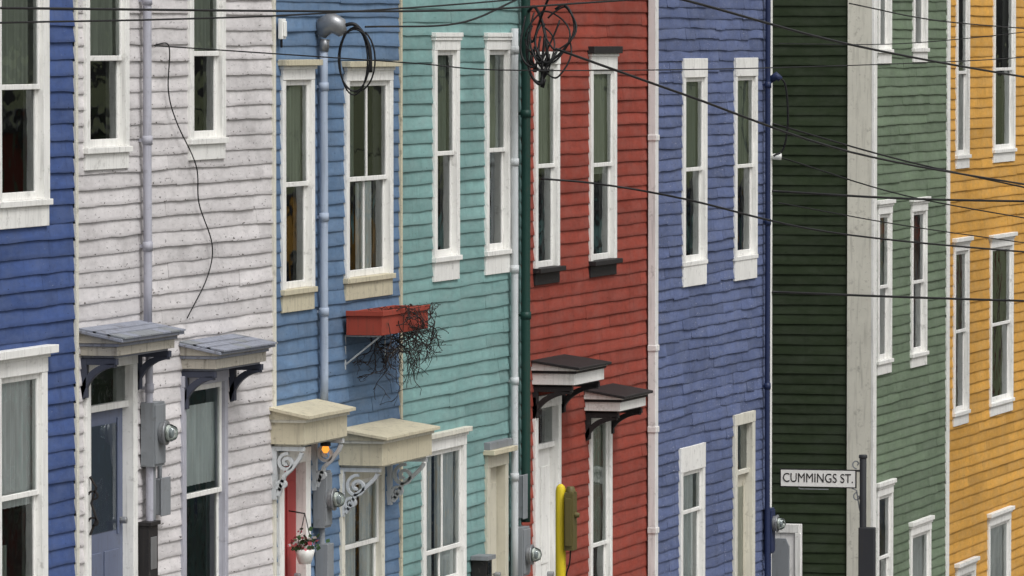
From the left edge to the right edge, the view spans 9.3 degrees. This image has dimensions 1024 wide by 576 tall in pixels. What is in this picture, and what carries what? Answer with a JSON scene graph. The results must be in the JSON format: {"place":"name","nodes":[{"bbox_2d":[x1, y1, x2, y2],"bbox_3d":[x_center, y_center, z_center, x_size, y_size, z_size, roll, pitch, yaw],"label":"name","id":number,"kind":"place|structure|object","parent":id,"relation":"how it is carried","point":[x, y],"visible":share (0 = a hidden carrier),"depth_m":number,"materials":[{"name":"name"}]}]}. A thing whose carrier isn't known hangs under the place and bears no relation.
{"place":"outdoors","nodes":[
{"label":"outdoors","id":0,"kind":"place"},
{"bbox_2d":[95,368,112,378],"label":"transom window","id":1,"kind":"structure","parent":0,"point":[107,374],"depth_m":52.20,"materials":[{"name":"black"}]},
{"bbox_2d":[681,0,1023,77],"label":"overhead cable","id":2,"kind":"object","parent":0,"point":[804,33],"visible":1,"depth_m":60.92,"materials":[{"name":"rubber"}]},
{"bbox_2d":[849,3,1023,28],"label":"overhead cable","id":3,"kind":"object","parent":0,"point":[933,19],"visible":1,"depth_m":65.14,"materials":[{"name":"rubber"}]},
{"bbox_3d":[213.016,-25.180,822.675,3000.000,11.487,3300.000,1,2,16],"label":"ground","id":4,"kind":"structure","parent":0,"visible":0},
{"bbox_2d":[0,0,75,575],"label":"clapboard wall","id":5,"kind":"structure","parent":4,"relation":"on","point":[37,284],"depth_m":46.67,"materials":[{"name":"blue wood"}]},
{"bbox_2d":[2,0,30,575],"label":"window panes","id":6,"kind":"object","parent":5,"relation":"attached to","point":[16,441],"visible":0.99,"depth_m":46.19,"materials":[{"name":"grey glass"}]},
{"bbox_2d":[0,0,58,575],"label":"window frames","id":7,"kind":"structure","parent":5,"relation":"attached to","point":[28,206],"depth_m":46.31,"materials":[{"name":"white wood"}]},
{"bbox_2d":[73,0,273,575],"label":"clapboard wall","id":8,"kind":"structure","parent":4,"relation":"on","point":[235,201],"depth_m":49.66,"materials":[{"name":"white wood"}]},
{"bbox_2d":[79,330,183,398],"bbox_3d":[-2.905,0.552,47.792,0.371,0.525,1.460,1,2,16],"label":"door canopy","id":9,"kind":"object","parent":8,"relation":"attached to","point":[104,352],"visible":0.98,"depth_m":47.21,"materials":[{"name":"grey wood"}]},
{"bbox_2d":[79,320,185,338],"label":"canopy shingles","id":10,"kind":"object","parent":9,"relation":"attached to","point":[132,329],"visible":1,"depth_m":47.71,"materials":[{"name":"grey metal"}]},
{"bbox_2d":[138,0,153,520],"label":"downspout","id":11,"kind":"object","parent":8,"relation":"attached to","point":[146,140],"visible":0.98,"depth_m":48.44,"materials":[{"name":"grey metal"}]},
{"bbox_2d":[138,520,160,575],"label":"downspout base","id":12,"kind":"object","parent":8,"relation":"attached to","point":[147,548],"visible":1,"depth_m":48.47,"materials":[{"name":"black paint"}]},
{"bbox_2d":[90,0,214,575],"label":"window panes","id":13,"kind":"object","parent":8,"relation":"attached to","point":[200,442],"visible":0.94,"depth_m":50.16,"materials":[{"name":"black glass"}]},
{"bbox_2d":[141,401,177,519],"bbox_3d":[-2.716,1.382,48.635,0.260,1.000,0.260,1,2,16],"label":"electric meter","id":14,"kind":"object","parent":8,"relation":"attached to","point":[157,432],"visible":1,"depth_m":48.53,"materials":[{"name":"grey metal"}]},
{"bbox_2d":[156,466,170,516],"bbox_3d":[-2.739,1.568,48.867,0.095,0.410,0.220,1,2,16],"label":"utility box","id":15,"kind":"object","parent":8,"relation":"attached to","point":[163,496],"visible":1,"depth_m":48.81,"materials":[{"name":"grey metal"}]},
{"bbox_2d":[73,0,276,575],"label":"window frames","id":16,"kind":"structure","parent":8,"relation":"attached to","point":[113,149],"depth_m":49.60,"materials":[{"name":"white wood"}]},
{"bbox_2d":[155,42,212,318],"bbox_3d":[-2.575,-0.846,49.408,0.022,2.180,1.393,1,2,16],"label":"wall cable","id":17,"kind":"object","parent":8,"relation":"attached to","point":[197,178],"depth_m":49.66,"materials":[{"name":"rubber"}]},
{"bbox_2d":[179,343,274,408],"bbox_3d":[-2.276,0.677,50.074,0.361,0.535,1.420,1,2,16],"label":"door canopy","id":18,"kind":"object","parent":8,"relation":"attached to","point":[203,365],"visible":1,"depth_m":49.51,"materials":[{"name":"grey wood"}]},
{"bbox_2d":[179,333,277,351],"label":"canopy shingles","id":19,"kind":"object","parent":18,"relation":"on","point":[228,342],"visible":1,"depth_m":49.99,"materials":[{"name":"grey metal"}]},
{"bbox_2d":[154,45,1023,70],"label":"overhead cable","id":20,"kind":"object","parent":8,"relation":"attached to","point":[557,70],"visible":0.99,"depth_m":52.65,"materials":[{"name":"rubber"}]},
{"bbox_2d":[276,0,399,575],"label":"clapboard wall","id":21,"kind":"structure","parent":4,"relation":"on","point":[298,354],"depth_m":53.48,"materials":[{"name":"blue wood"}]},
{"bbox_2d":[278,19,286,47],"bbox_3d":[-1.892,-2.105,51.778,0.055,0.240,0.100,1,2,16],"label":"utility box","id":22,"kind":"object","parent":21,"relation":"attached to","point":[282,29],"visible":1,"depth_m":51.74,"materials":[{"name":"plastic"}]},
{"bbox_2d":[269,399,355,499],"bbox_3d":[-1.666,1.345,52.289,0.360,0.767,1.320,1,2,16],"label":"door canopy","id":23,"kind":"object","parent":21,"relation":"attached to","point":[297,426],"visible":1,"depth_m":51.83,"materials":[{"name":"beige paint"}]},
{"bbox_2d":[320,442,330,452],"bbox_3d":[-1.569,1.344,52.750,0.090,0.090,0.090,1,2,16],"label":"porch lamp","id":24,"kind":"object","parent":23,"relation":"attached to","point":[325,446],"visible":1,"depth_m":52.73,"materials":[{"name":"orange glass"}]},
{"bbox_2d":[317,51,328,400],"bbox_3d":[-1.600,-0.539,52.912,0.113,3.021,0.086,1,2,16],"label":"downspout","id":25,"kind":"object","parent":21,"relation":"attached to","point":[323,216],"visible":1,"depth_m":52.88,"materials":[{"name":"blue metal"}]},
{"bbox_2d":[315,13,346,51],"bbox_3d":[-1.524,-2.161,52.827,0.278,0.337,0.190,1,2,16],"label":"service weatherhead","id":26,"kind":"object","parent":25,"relation":"on","point":[327,25],"visible":0.98,"depth_m":52.77,"materials":[{"name":"grey metal"}]},
{"bbox_2d":[286,85,371,575],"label":"window panes","id":27,"kind":"object","parent":21,"relation":"attached to","point":[358,527],"visible":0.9,"depth_m":54.49,"materials":[{"name":"grey glass"}]},
{"bbox_2d":[313,470,344,575],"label":"electric meter","id":28,"kind":"object","parent":21,"relation":"attached to","point":[326,499],"visible":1,"depth_m":52.91,"materials":[{"name":"grey metal"}]},
{"bbox_2d":[277,0,402,575],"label":"window frames","id":29,"kind":"structure","parent":21,"relation":"attached to","point":[301,288],"depth_m":54.10,"materials":[{"name":"white wood"}]},
{"bbox_2d":[338,22,375,95],"bbox_3d":[-1.308,-1.931,52.817,0.323,0.619,0.110,0,2,-2],"label":"service cable coil","id":30,"kind":"object","parent":21,"relation":"attached to","point":[357,27],"visible":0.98,"depth_m":52.80,"materials":[{"name":"black rubber"}]},
{"bbox_2d":[344,304,429,369],"bbox_3d":[-1.092,0.423,54.263,0.383,0.510,1.430,1,2,16],"label":"window planter box","id":31,"kind":"object","parent":21,"relation":"attached to","point":[371,322],"visible":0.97,"depth_m":53.65,"materials":[{"name":"red paint"}]},
{"bbox_2d":[352,303,448,405],"bbox_3d":[-0.977,0.561,54.410,0.460,0.860,1.845,1,2,16],"label":"bare vine","id":32,"kind":"object","parent":31,"relation":"in","point":[413,333],"visible":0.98,"depth_m":54.34,"materials":[{"name":"plant"}]},
{"bbox_2d":[338,418,439,516],"bbox_3d":[-1.068,1.552,54.260,0.460,0.757,1.620,1,2,16],"label":"door canopy","id":33,"kind":"object","parent":21,"relation":"attached to","point":[377,446],"visible":1,"depth_m":53.77,"materials":[{"name":"beige paint"}]},
{"bbox_2d":[372,207,372,267],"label":"roof and side walls","id":34,"kind":"structure","parent":4,"relation":"on","point":[372,237],"depth_m":55.36,"materials":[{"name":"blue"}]},
{"bbox_2d":[403,0,520,575],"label":"clapboard wall","id":35,"kind":"structure","parent":4,"relation":"on","point":[463,380],"depth_m":57.21,"materials":[{"name":"teal wood"}]},
{"bbox_2d":[427,55,497,575],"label":"window panes","id":36,"kind":"object","parent":35,"relation":"attached to","point":[446,562],"visible":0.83,"depth_m":57.00,"materials":[{"name":"grey glass"}]},
{"bbox_2d":[421,32,512,575],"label":"window frames","id":37,"kind":"structure","parent":35,"relation":"attached to","point":[447,257],"depth_m":57.01,"materials":[{"name":"white wood"}]},
{"bbox_2d":[471,554,495,575],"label":"wall lantern","id":38,"kind":"object","parent":35,"relation":"attached to","point":[481,564],"depth_m":57.56,"materials":[{"name":"black paint"}]},
{"bbox_2d":[483,438,517,455],"bbox_3d":[-0.109,1.475,58.332,0.120,0.115,0.800,1,2,16],"label":"door cap","id":39,"kind":"object","parent":35,"relation":"attached to","point":[498,447],"visible":1,"depth_m":58.20,"materials":[{"name":"beige paint"}]},
{"bbox_2d":[508,28,518,575],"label":"downspout","id":40,"kind":"object","parent":35,"relation":"attached to","point":[513,476],"visible":1,"depth_m":58.69,"materials":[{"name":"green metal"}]},
{"bbox_2d":[518,474,527,518],"bbox_3d":[0.085,1.962,58.993,0.090,0.420,0.160,1,2,16],"label":"utility box","id":41,"kind":"object","parent":35,"relation":"attached to","point":[523,497],"visible":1,"depth_m":58.93,"materials":[{"name":"grey metal"}]},
{"bbox_2d":[518,0,530,521],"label":"downspout","id":42,"kind":"object","parent":35,"relation":"attached to","point":[524,113],"visible":0.93,"depth_m":58.99,"materials":[{"name":"green metal"}]},
{"bbox_2d":[519,0,576,87],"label":"service cable coil","id":43,"kind":"object","parent":42,"relation":"attached to","point":[546,62],"visible":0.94,"depth_m":58.29,"materials":[{"name":"rubber"}]},
{"bbox_2d":[555,48,1023,184],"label":"overhead cable","id":44,"kind":"object","parent":43,"relation":"attached to","point":[687,95],"visible":1,"depth_m":57.78,"materials":[{"name":"rubber"}]},
{"bbox_2d":[510,526,541,575],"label":"electric meter","id":45,"kind":"object","parent":35,"relation":"attached to","point":[527,554],"visible":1,"depth_m":58.86,"materials":[{"name":"grey metal"}]},
{"bbox_2d":[521,0,647,575],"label":"clapboard wall","id":46,"kind":"structure","parent":4,"relation":"on","point":[576,310],"depth_m":62.05,"materials":[{"name":"red wood"}]},
{"bbox_2d":[531,354,611,417],"bbox_3d":[0.565,0.947,60.040,0.490,0.565,1.210,1,2,16],"label":"door canopy","id":47,"kind":"object","parent":46,"relation":"attached to","point":[563,375],"visible":1,"depth_m":59.58,"materials":[{"name":"white paint"}]},
{"bbox_2d":[538,69,605,575],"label":"window panes","id":48,"kind":"object","parent":46,"relation":"attached to","point":[599,120],"visible":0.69,"depth_m":62.11,"materials":[{"name":"grey glass"}]},
{"bbox_2d":[533,46,622,575],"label":"window frames","id":49,"kind":"structure","parent":46,"relation":"attached to","point":[548,268],"depth_m":61.65,"materials":[{"name":"white wood"}]},
{"bbox_2d":[584,383,652,440],"bbox_3d":[1.046,1.227,61.891,0.430,0.511,1.130,1,2,16],"label":"door canopy","id":50,"kind":"object","parent":46,"relation":"attached to","point":[611,402],"visible":0.98,"depth_m":61.47,"materials":[{"name":"white paint"}]},
{"bbox_2d":[647,0,659,575],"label":"downspout","id":51,"kind":"object","parent":46,"relation":"attached to","point":[653,138],"visible":1,"depth_m":63.74,"materials":[{"name":"white metal"}]},
{"bbox_2d":[539,178,1023,252],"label":"overhead cable","id":52,"kind":"object","parent":46,"relation":"attached to","point":[667,195],"visible":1,"depth_m":62.60,"materials":[{"name":"rubber"}]},
{"bbox_2d":[658,0,764,575],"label":"clapboard wall","id":53,"kind":"structure","parent":4,"relation":"on","point":[711,358],"depth_m":66.45,"materials":[{"name":"blue wood"}]},
{"bbox_2d":[683,80,746,575],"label":"window panes","id":54,"kind":"object","parent":53,"relation":"attached to","point":[691,129],"visible":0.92,"depth_m":66.00,"materials":[{"name":"grey glass"}]},
{"bbox_2d":[678,0,771,575],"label":"window frames","id":55,"kind":"structure","parent":53,"relation":"attached to","point":[692,459],"depth_m":66.09,"materials":[{"name":"white wood"}]},
{"bbox_2d":[762,0,770,575],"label":"downspout","id":56,"kind":"object","parent":53,"relation":"attached to","point":[767,383],"visible":0.94,"depth_m":68.65,"materials":[{"name":"metal"}]},
{"bbox_2d":[771,0,772,575],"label":"corner board","id":57,"kind":"object","parent":53,"relation":"attached to","point":[771,316],"visible":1,"depth_m":69.05,"materials":[{"name":"blue paint"}]},
{"bbox_2d":[764,507,785,575],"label":"electric meter","id":58,"kind":"object","parent":53,"relation":"attached to","point":[776,523],"visible":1,"depth_m":68.87,"materials":[{"name":"metal"}]},
{"bbox_2d":[771,72,782,159],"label":"service weatherhead","id":59,"kind":"object","parent":53,"relation":"attached to","point":[775,76],"visible":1,"depth_m":68.59,"materials":[{"name":"grey metal"}]},
{"bbox_2d":[773,78,788,156],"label":"service cable loop","id":60,"kind":"object","parent":59,"relation":"attached to","point":[787,127],"visible":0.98,"depth_m":68.74,"materials":[{"name":"black rubber"}]},
{"bbox_2d":[782,157,1023,217],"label":"overhead cable","id":61,"kind":"object","parent":59,"relation":"attached to","point":[897,193],"visible":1,"depth_m":72.12,"materials":[{"name":"rubber"}]},
{"bbox_2d":[772,190,1023,201],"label":"overhead cable","id":62,"kind":"object","parent":53,"relation":"attached to","point":[864,196],"visible":1,"depth_m":72.13,"materials":[{"name":"rubber"}]},
{"bbox_2d":[772,291,1023,301],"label":"overhead cable","id":63,"kind":"object","parent":53,"relation":"attached to","point":[884,296],"visible":1,"depth_m":72.23,"materials":[{"name":"rubber"}]},
{"bbox_2d":[773,123,1023,187],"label":"overhead cable","id":64,"kind":"object","parent":53,"relation":"attached to","point":[883,154],"visible":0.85,"depth_m":71.63,"materials":[{"name":"rubber"}]},
{"bbox_2d":[772,0,847,575],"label":"side clapboard wall","id":65,"kind":"structure","parent":4,"relation":"on","point":[809,381],"depth_m":74.35,"materials":[{"name":"green wood"}]},
{"bbox_2d":[846,0,876,575],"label":"corner boards","id":66,"kind":"object","parent":4,"relation":"on","point":[862,279],"visible":1,"depth_m":74.16,"materials":[{"name":"beige paint"}]},
{"bbox_2d":[876,0,946,575],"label":"clapboard wall","id":67,"kind":"structure","parent":4,"relation":"on","point":[911,403],"depth_m":76.35,"materials":[{"name":"green wood"}]},
{"bbox_2d":[880,218,922,575],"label":"window panes","id":68,"kind":"object","parent":67,"relation":"attached to","point":[917,556],"visible":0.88,"depth_m":77.06,"materials":[{"name":"grey glass"}]},
{"bbox_2d":[876,0,934,575],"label":"window frames","id":69,"kind":"structure","parent":67,"relation":"attached to","point":[919,352],"depth_m":75.28,"materials":[{"name":"white wood"}]},
{"bbox_2d":[944,0,1023,575],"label":"clapboard wall","id":70,"kind":"structure","parent":4,"relation":"on","point":[986,468],"depth_m":80.62,"materials":[{"name":"yellow wood"}]},
{"bbox_2d":[945,0,1017,575],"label":"window frames","id":71,"kind":"structure","parent":70,"relation":"attached to","point":[1004,151],"depth_m":79.61,"materials":[{"name":"white wood"}]},
{"bbox_2d":[990,0,1001,575],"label":"window panes","id":72,"kind":"object","parent":70,"relation":"attached to","point":[996,551],"visible":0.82,"depth_m":82.41,"materials":[{"name":"grey glass"}]},
{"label":"cross street","id":73,"kind":"structure","parent":0,"visible":0},
{"bbox_2d":[772,523,801,575],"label":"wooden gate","id":74,"kind":"structure","parent":73,"relation":"on","point":[787,557],"depth_m":69.89,"materials":[{"name":"white paint"}]},
{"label":"pavement","id":75,"kind":"structure","parent":0,"visible":0},
{"bbox_2d":[83,355,137,575],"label":"front door","id":76,"kind":"structure","parent":75,"relation":"on","point":[110,459],"depth_m":48.15,"materials":[{"name":"white paint"}]},
{"bbox_2d":[88,476,98,534],"bbox_3d":[-3.166,1.644,47.327,0.093,0.446,0.020,1,2,16],"label":"door ironwork","id":77,"kind":"object","parent":76,"relation":"attached to","point":[96,521],"depth_m":47.32,"materials":[{"name":"black paint"}]},
{"bbox_2d":[277,446,310,575],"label":"front door","id":78,"kind":"structure","parent":75,"relation":"on","point":[295,494],"depth_m":52.53,"materials":[{"name":"white paint"}]},
{"bbox_2d":[285,510,329,563],"bbox_3d":[-1.718,2.077,52.233,0.305,0.446,0.320,-1,3,-29],"label":"hanging flower pot","id":79,"kind":"object","parent":78,"relation":"on","point":[304,552],"visible":1,"depth_m":52.21,"materials":[{"name":"ceramic"}]},
{"bbox_2d":[484,452,508,575],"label":"front door","id":80,"kind":"structure","parent":75,"relation":"on","point":[496,504],"depth_m":58.60,"materials":[{"name":"wood"}]},
{"bbox_2d":[532,393,561,575],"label":"front door","id":81,"kind":"structure","parent":75,"relation":"on","point":[546,471],"depth_m":60.33,"materials":[{"name":"white paint"}]},
{"bbox_2d":[555,484,579,575],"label":"yellow signal post","id":82,"kind":"object","parent":75,"relation":"on","point":[567,514],"visible":1,"depth_m":54.98,"materials":[{"name":"metal"}]},
{"bbox_2d":[732,410,755,575],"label":"front door","id":83,"kind":"structure","parent":75,"relation":"on","point":[743,499],"depth_m":68.22,"materials":[{"name":"beige paint"}]},
{"bbox_2d":[780,454,875,575],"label":"street name sign","id":84,"kind":"object","parent":75,"relation":"on","point":[811,479],"visible":1,"depth_m":65.57,"materials":[{"name":"metal"}]},
{"bbox_3d":[-3.977,-2.491,35.192,2.200,10.500,0.331,1,2,16],"label":"utility pole","id":85,"kind":"object","parent":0,"visible":0},
{"bbox_2d":[0,0,511,23],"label":"overhead cable","id":86,"kind":"object","parent":85,"relation":"attached to","point":[240,16],"visible":1,"depth_m":42.57,"materials":[{"name":"rubber"}]},
{"bbox_2d":[365,0,516,27],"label":"overhead cable","id":87,"kind":"object","parent":86,"relation":"attached to","point":[485,14],"visible":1,"depth_m":47.82,"materials":[{"name":"rubber"}]},
{"bbox_2d":[0,0,632,11],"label":"overhead cable","id":88,"kind":"object","parent":85,"relation":"attached to","point":[137,9],"visible":1,"depth_m":43.68,"materials":[{"name":"rubber"}]},
{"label":"utility pole","id":89,"kind":"object","parent":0,"visible":0},
{"bbox_2d":[778,202,1023,242],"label":"overhead cable","id":90,"kind":"object","parent":89,"relation":"attached to","point":[899,224],"visible":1,"depth_m":72.34,"materials":[{"name":"rubber"}]},
{"bbox_2d":[778,32,1023,44],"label":"overhead cable","id":91,"kind":"object","parent":89,"relation":"attached to","point":[903,43],"visible":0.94,"depth_m":72.46,"materials":[{"name":"rubber"}]}
]}

